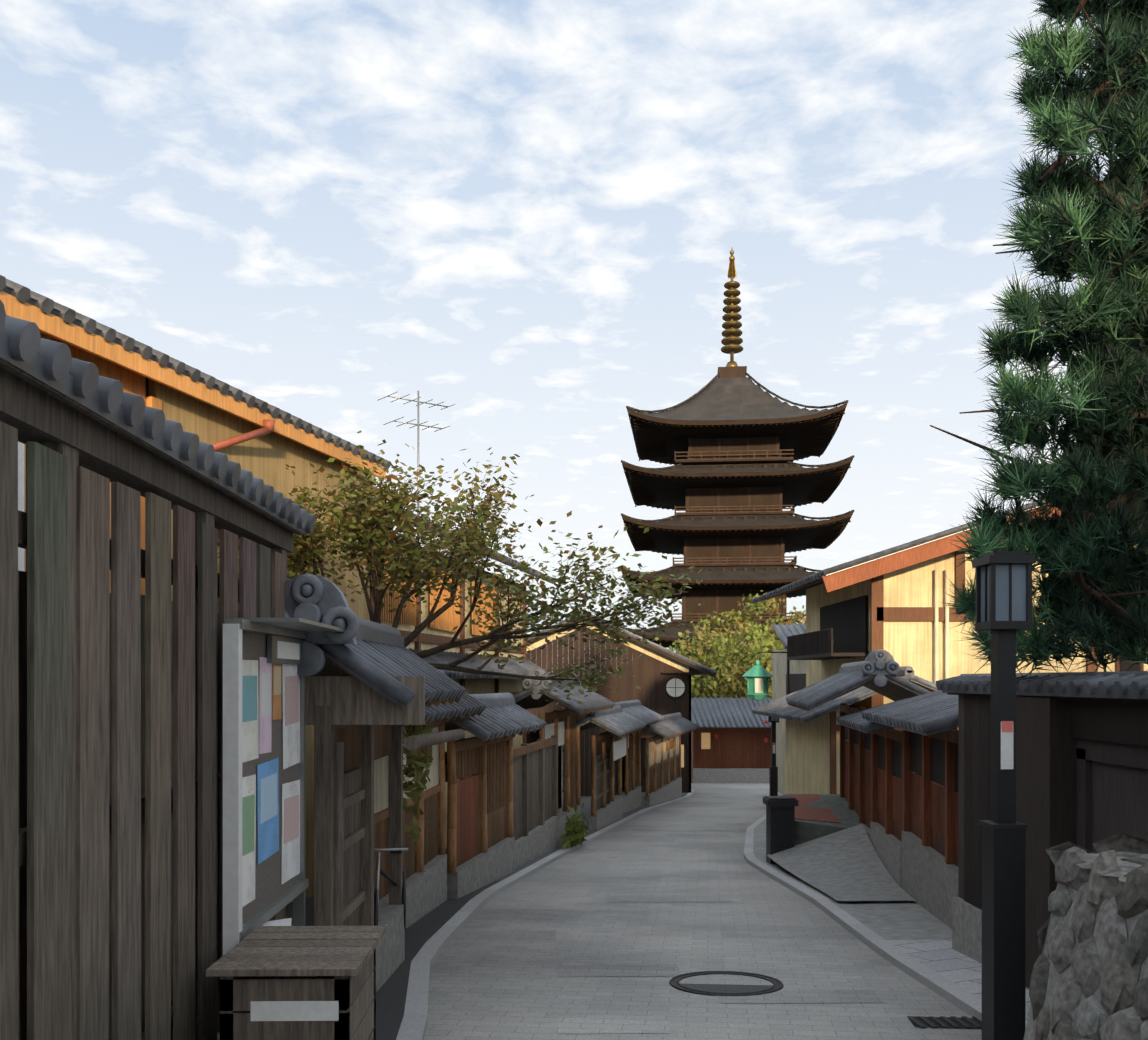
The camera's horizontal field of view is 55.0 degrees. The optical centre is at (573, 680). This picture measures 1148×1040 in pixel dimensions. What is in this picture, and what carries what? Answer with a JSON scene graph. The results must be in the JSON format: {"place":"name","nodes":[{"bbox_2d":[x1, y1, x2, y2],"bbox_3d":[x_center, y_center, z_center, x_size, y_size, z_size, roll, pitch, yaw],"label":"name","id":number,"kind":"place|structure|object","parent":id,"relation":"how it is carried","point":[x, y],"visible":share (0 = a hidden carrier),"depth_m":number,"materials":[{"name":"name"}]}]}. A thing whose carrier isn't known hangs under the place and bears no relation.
{"place":"outdoors","nodes":[
{"label":"outdoors","id":0,"kind":"place"},
{"bbox_2d":[0,0,1115,561],"label":"sky","id":1,"kind":"structure","parent":0,"point":[526,217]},
{"bbox_2d":[465,543,846,682],"bbox_3d":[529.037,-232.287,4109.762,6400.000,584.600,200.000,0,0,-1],"label":"distant hills","id":2,"kind":"structure","parent":0,"point":[652,561],"depth_m":4175.86,"materials":[{"name":"white"}]},
{"bbox_2d":[287,789,1030,1039],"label":"kerbs and pavements","id":3,"kind":"structure","parent":0,"point":[912,939],"depth_m":11.37,"materials":[{"name":"grey concrete"}]},
{"bbox_2d":[0,300,315,1039],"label":"board fence","id":4,"kind":"object","parent":3,"relation":"on","point":[111,815],"visible":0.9,"depth_m":4.34,"materials":[{"name":"wood"}]},
{"bbox_2d":[223,618,344,955],"bbox_3d":[-1.629,0.964,6.444,0.355,2.583,1.665,0,0,-1],"label":"notice board","id":5,"kind":"object","parent":3,"relation":"on","point":[265,880],"visible":0.9,"depth_m":6.16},
{"bbox_2d":[206,926,386,1039],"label":"wooden box","id":6,"kind":"object","parent":3,"relation":"on","point":[297,982],"visible":1,"depth_m":5.05,"materials":[{"name":"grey wood"}]},
{"bbox_2d":[285,573,466,991],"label":"gate","id":7,"kind":"structure","parent":3,"relation":"on","point":[372,687],"depth_m":7.34,"materials":[{"name":"wood"}]},
{"bbox_2d":[374,845,407,938],"bbox_3d":[-1.685,1.932,9.831,0.502,0.974,1.599,0,0,-1],"label":"stand","id":8,"kind":"object","parent":3,"relation":"on","point":[386,876],"visible":0.48,"depth_m":9.48,"materials":[{"name":"black paint"}]},
{"bbox_2d":[374,669,486,927],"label":"wall","id":9,"kind":"structure","parent":3,"relation":"on","point":[425,861],"depth_m":12.64,"materials":[{"name":"wood"}]},
{"bbox_2d":[445,693,546,898],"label":"wall","id":10,"kind":"structure","parent":3,"relation":"on","point":[480,844],"depth_m":15.36,"materials":[{"name":"wood"}]},
{"bbox_2d":[403,724,589,849],"bbox_3d":[-0.772,1.518,16.345,0.456,3.491,12.734,0,0,8],"label":"creeper and weeds","id":11,"kind":"object","parent":3,"relation":"on","point":[575,834],"visible":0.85,"depth_m":10.88,"materials":[{"name":"green plant"}]},
{"bbox_2d":[513,669,614,839],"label":"gate","id":12,"kind":"structure","parent":3,"relation":"on","point":[561,724],"depth_m":23.84,"materials":[{"name":"tile"}]},
{"bbox_2d":[641,712,699,805],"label":"wall","id":13,"kind":"structure","parent":3,"relation":"on","point":[663,765],"depth_m":38.35,"materials":[{"name":"wood"}]},
{"bbox_2d":[742,652,789,700],"bbox_3d":[5.264,1.503,30.079,1.392,4.620,0.766,0,0,-1],"label":"lantern","id":14,"kind":"object","parent":3,"relation":"on","point":[757,675],"visible":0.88,"depth_m":29.92,"materials":[{"name":"metal"}]},
{"bbox_2d":[768,716,778,795],"bbox_3d":[5.446,2.248,30.083,0.276,3.124,0.276,0,0,-1],"label":"post","id":15,"kind":"object","parent":3,"relation":"on","point":[773,777],"visible":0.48,"depth_m":30.02,"materials":[{"name":"black metal"}]},
{"bbox_2d":[763,796,797,863],"bbox_3d":[3.432,2.503,18.346,0.500,1.115,0.460,0,0,-1],"label":"black cabinet","id":16,"kind":"object","parent":3,"relation":"on","point":[780,823],"visible":0.92,"depth_m":18.16,"materials":[{"name":"paint"}]},
{"bbox_2d":[771,623,805,793],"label":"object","id":17,"kind":"structure","parent":3,"relation":"on","point":[797,674],"depth_m":42.77,"materials":[{"name":"wood"}]},
{"bbox_2d":[767,794,915,900],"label":"concrete ramp","id":18,"kind":"structure","parent":3,"relation":"on","point":[832,853],"depth_m":17.06,"materials":[{"name":"concrete"}]},
{"bbox_2d":[861,690,957,928],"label":"wall","id":19,"kind":"structure","parent":3,"relation":"on","point":[927,723],"depth_m":12.90,"materials":[{"name":"wood"}]},
{"bbox_2d":[930,0,1147,681],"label":"pine","id":20,"kind":"object","parent":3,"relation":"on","point":[1092,561],"visible":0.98,"depth_m":8.60,"materials":[{"name":"green plant"}]},
{"bbox_2d":[424,783,981,1039],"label":"road","id":21,"kind":"structure","parent":0,"point":[682,920],"depth_m":10.46,"materials":[{"name":"stone"}]},
{"bbox_2d":[972,551,1035,1039],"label":"street lamp","id":22,"kind":"object","parent":21,"relation":"on","point":[1003,597],"visible":1,"depth_m":6.93,"materials":[{"name":"black metal"}]},
{"bbox_3d":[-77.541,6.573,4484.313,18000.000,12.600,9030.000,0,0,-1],"label":"ground","id":23,"kind":"structure","parent":0,"visible":0},
{"bbox_2d":[18,442,23,570],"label":"garden wall","id":24,"kind":"structure","parent":23,"relation":"on","point":[20,495],"depth_m":7.37,"materials":[{"name":"white paint"}]},
{"bbox_2d":[0,275,390,902],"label":"cedar house","id":25,"kind":"structure","parent":23,"relation":"on","point":[266,442],"depth_m":11.97,"materials":[{"name":"brown wood"}]},
{"bbox_2d":[217,430,705,707],"bbox_3d":[-1.391,-0.040,12.447,5.484,5.600,4.487,0,0,-21],"label":"tree","id":26,"kind":"object","parent":23,"relation":"on","point":[371,519],"visible":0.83,"depth_m":12.11,"materials":[{"name":"green plant"}]},
{"bbox_2d":[373,496,555,847],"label":"cream house","id":27,"kind":"structure","parent":23,"relation":"on","point":[437,631],"depth_m":21.48,"materials":[{"name":"paint"}]},
{"bbox_2d":[377,391,454,541],"bbox_3d":[-2.251,-2.971,15.947,1.012,2.427,0.600,0,0,-38],"label":"tv aerial","id":28,"kind":"object","parent":27,"relation":"attached to","point":[417,405],"visible":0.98,"depth_m":15.94,"materials":[{"name":"metal"}]},
{"bbox_2d":[513,735,557,867],"bbox_3d":[-0.742,2.385,19.342,0.200,2.623,4.279,0,0,9],"label":"wall panel","id":29,"kind":"object","parent":23,"relation":"on","point":[535,798],"visible":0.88,"depth_m":19.52,"materials":[{"name":"wood"}]},
{"bbox_2d":[573,705,645,829],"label":"wall","id":30,"kind":"structure","parent":23,"relation":"on","point":[617,722],"depth_m":27.01,"materials":[{"name":"wood"}]},
{"bbox_2d":[527,608,716,795],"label":"house","id":31,"kind":"structure","parent":23,"relation":"on","point":[671,672],"depth_m":46.02,"materials":[{"name":"brown wood"}]},
{"bbox_2d":[616,661,648,708],"bbox_3d":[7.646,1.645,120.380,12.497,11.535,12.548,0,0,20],"label":"batten","id":32,"kind":"object","parent":31,"relation":"attached to","point":[632,683],"depth_m":119.01,"materials":[{"name":"brown wood"}]},
{"bbox_2d":[600,700,663,813],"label":"gate","id":33,"kind":"structure","parent":23,"relation":"on","point":[631,772],"depth_m":33.81,"materials":[{"name":"wood"}]},
{"bbox_2d":[632,648,743,706],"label":"precinct tree","id":34,"kind":"object","parent":23,"relation":"on","point":[701,683],"visible":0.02,"depth_m":93.57,"materials":[{"name":"green plant"}]},
{"bbox_2d":[655,617,783,697],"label":"tree","id":35,"kind":"object","parent":23,"relation":"on","point":[724,682],"visible":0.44,"depth_m":69.82,"materials":[{"name":"green plant"}]},
{"bbox_2d":[691,697,771,782],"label":"house","id":36,"kind":"structure","parent":23,"relation":"on","point":[730,739],"depth_m":61.11,"materials":[{"name":"brown wood"}]},
{"bbox_2d":[620,249,854,694],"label":"pagoda","id":37,"kind":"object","parent":23,"relation":"on","point":[732,442],"visible":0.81,"depth_m":106.82,"materials":[{"name":"brown wood"}]},
{"bbox_2d":[690,590,805,683],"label":"tree","id":38,"kind":"object","parent":23,"relation":"on","point":[737,618],"visible":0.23,"depth_m":92.35,"materials":[{"name":"green plant"}]},
{"bbox_2d":[704,615,805,697],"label":"tree","id":39,"kind":"object","parent":23,"relation":"on","point":[773,638],"visible":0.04,"depth_m":80.37,"materials":[{"name":"green plant"}]},
{"bbox_2d":[746,645,784,697],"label":"tree","id":40,"kind":"object","parent":23,"relation":"on","point":[766,667],"visible":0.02,"depth_m":69.24,"materials":[{"name":"green plant"}]},
{"bbox_2d":[782,599,805,623],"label":"tree","id":41,"kind":"object","parent":23,"relation":"on","point":[800,614],"depth_m":101.90,"materials":[{"name":"green plant"}]},
{"bbox_2d":[752,666,937,793],"bbox_3d":[6.984,1.889,26.109,4.502,4.367,6.120,0,0,-1],"label":"gatehouse","id":42,"kind":"object","parent":23,"relation":"on","point":[812,751],"visible":0.29,"depth_m":24.74,"materials":[{"name":"beige paint"}]},
{"bbox_2d":[785,649,929,838],"bbox_3d":[5.084,1.609,19.573,2.306,4.198,4.645,0,0,7],"label":"roofed gate","id":43,"kind":"object","parent":23,"relation":"on","point":[877,671],"visible":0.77,"depth_m":18.88,"materials":[{"name":"tile"}]},
{"bbox_2d":[836,698,905,887],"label":"wall","id":44,"kind":"structure","parent":23,"relation":"on","point":[886,826],"depth_m":16.06,"materials":[{"name":"wood"}]},
{"bbox_2d":[751,499,1147,708],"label":"cream house","id":45,"kind":"structure","parent":23,"relation":"on","point":[889,600],"depth_m":24.12,"materials":[{"name":"paint"}]},
{"bbox_2d":[936,671,1147,987],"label":"wall","id":46,"kind":"structure","parent":23,"relation":"on","point":[1081,759],"depth_m":8.36,"materials":[{"name":"wood"}]},
{"bbox_2d":[1023,832,1147,1039],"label":"stone wall","id":47,"kind":"structure","parent":23,"relation":"on","point":[1089,978],"depth_m":5.95,"materials":[{"name":"stone"}]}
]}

